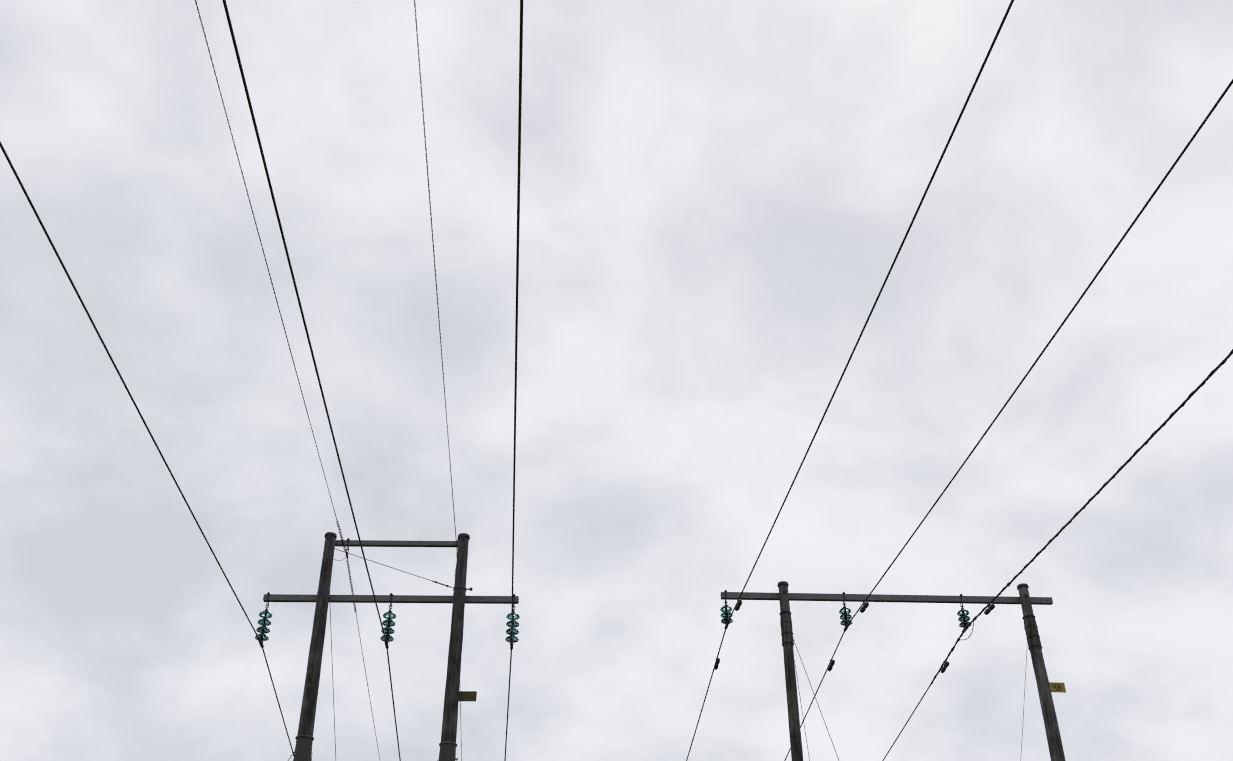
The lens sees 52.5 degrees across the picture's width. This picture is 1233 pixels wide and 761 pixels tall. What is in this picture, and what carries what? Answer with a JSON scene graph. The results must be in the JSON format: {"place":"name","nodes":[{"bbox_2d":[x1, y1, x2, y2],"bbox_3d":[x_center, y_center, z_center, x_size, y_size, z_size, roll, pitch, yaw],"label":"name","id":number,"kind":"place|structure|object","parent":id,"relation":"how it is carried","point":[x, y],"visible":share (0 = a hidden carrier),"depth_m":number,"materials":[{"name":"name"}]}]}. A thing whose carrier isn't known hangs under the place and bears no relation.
{"place":"outdoors","nodes":[
{"label":"outdoors","id":0,"kind":"place"},
{"bbox_2d":[255,592,271,647],"bbox_3d":[-6.529,4.427,23.240,0.250,1.021,0.328,0,-34,-1],"label":"pylon insulator string","id":1,"kind":"object","parent":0,"point":[264,622],"visible":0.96,"depth_m":23.13,"materials":[{"name":"teal glass"}]},
{"bbox_2d":[195,1,379,758],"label":"pylon earth wire","id":2,"kind":"object","parent":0,"point":[281,318],"visible":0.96,"depth_m":16.52,"materials":[{"name":"grey metal"}]},
{"bbox_2d":[329,521,356,756],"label":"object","id":3,"kind":"object","parent":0,"point":[348,539],"visible":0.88,"depth_m":23.85,"materials":[{"name":"grey metal"}]},
{"bbox_2d":[380,593,395,648],"bbox_3d":[-4.230,4.449,23.273,0.250,1.021,0.328,0,-34,-1],"label":"pylon insulator string","id":4,"kind":"object","parent":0,"point":[388,622],"visible":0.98,"depth_m":23.17,"materials":[{"name":"teal glass"}]},
{"bbox_2d":[0,0,1232,760],"label":"sky","id":5,"kind":"structure","parent":0,"point":[719,199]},
{"label":"terrain","id":6,"kind":"structure","parent":0,"visible":0},
{"bbox_2d":[0,141,293,755],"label":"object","id":7,"kind":"object","parent":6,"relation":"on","point":[60,260],"visible":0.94,"depth_m":14.62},
{"bbox_2d":[263,532,518,760],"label":"utility pole","id":8,"kind":"object","parent":6,"relation":"on","point":[459,599],"visible":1,"depth_m":23.08,"materials":[{"name":"brown wood"}]},
{"bbox_2d":[222,0,400,760],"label":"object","id":9,"kind":"object","parent":8,"relation":"on","point":[259,142],"visible":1,"depth_m":12.95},
{"bbox_2d":[414,0,461,760],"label":"pylon earth wire","id":10,"kind":"object","parent":8,"relation":"attached to","point":[436,285],"visible":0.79,"depth_m":15.93,"materials":[{"name":"grey metal"}]},
{"bbox_2d":[505,594,519,649],"bbox_3d":[-1.930,4.472,23.306,0.250,1.021,0.288,28,-43,-35],"label":"pylon insulator string","id":11,"kind":"object","parent":8,"relation":"attached to","point":[516,616],"visible":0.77,"depth_m":23.20,"materials":[{"name":"green glass"}]},
{"bbox_2d":[504,0,522,760],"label":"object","id":12,"kind":"object","parent":11,"relation":"hanging from","point":[519,152],"visible":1,"depth_m":12.98,"materials":[{"name":"black metal"}]},
{"bbox_2d":[721,581,1065,760],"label":"portal pylon","id":13,"kind":"object","parent":6,"relation":"on","point":[1045,686],"visible":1,"depth_m":24.20,"materials":[{"name":"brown wood"}]},
{"bbox_2d":[720,590,732,628],"bbox_3d":[2.156,4.481,24.575,0.239,0.745,0.295,26,-42,-33],"label":"pylon insulator string","id":14,"kind":"object","parent":13,"relation":"attached to","point":[725,609],"visible":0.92,"depth_m":24.47,"materials":[{"name":"green glass"}]},
{"bbox_2d":[686,0,1013,760],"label":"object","id":15,"kind":"object","parent":14,"relation":"hanging from","point":[955,126],"visible":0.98,"depth_m":14.27,"materials":[{"name":"black metal"}]},
{"bbox_2d":[714,599,741,669],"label":"pylon dampers","id":16,"kind":"object","parent":15,"relation":"attached to","point":[737,608],"visible":0.92,"depth_m":23.28,"materials":[{"name":"black metal"}]},
{"bbox_2d":[839,592,852,630],"bbox_3d":[4.504,4.533,24.652,0.239,0.745,0.295,26,-42,-33],"label":"pylon insulator string","id":17,"kind":"object","parent":13,"relation":"attached to","point":[845,616],"visible":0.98,"depth_m":24.55,"materials":[{"name":"green glass"}]},
{"bbox_2d":[784,79,1232,760],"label":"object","id":18,"kind":"object","parent":17,"relation":"hanging from","point":[1042,353],"visible":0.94,"depth_m":15.12,"materials":[{"name":"black metal"}]},
{"bbox_2d":[827,601,868,670],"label":"pylon dampers","id":19,"kind":"object","parent":18,"relation":"attached to","point":[862,610],"visible":0.98,"depth_m":23.36,"materials":[{"name":"black metal"}]},
{"bbox_2d":[957,594,970,632],"bbox_3d":[6.852,4.584,24.728,0.239,0.745,0.295,26,-42,-33],"label":"pylon insulator string","id":20,"kind":"object","parent":13,"relation":"attached to","point":[963,618],"visible":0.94,"depth_m":24.63,"materials":[{"name":"green glass"}]},
{"bbox_2d":[882,685,930,760],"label":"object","id":21,"kind":"object","parent":20,"relation":"hanging from","point":[907,722],"visible":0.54,"depth_m":28.10,"materials":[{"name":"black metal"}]},
{"bbox_2d":[930,349,1232,684],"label":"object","id":22,"kind":"object","parent":21,"relation":"attached to","point":[987,611],"visible":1,"depth_m":19.68,"materials":[{"name":"black metal"}]}
]}

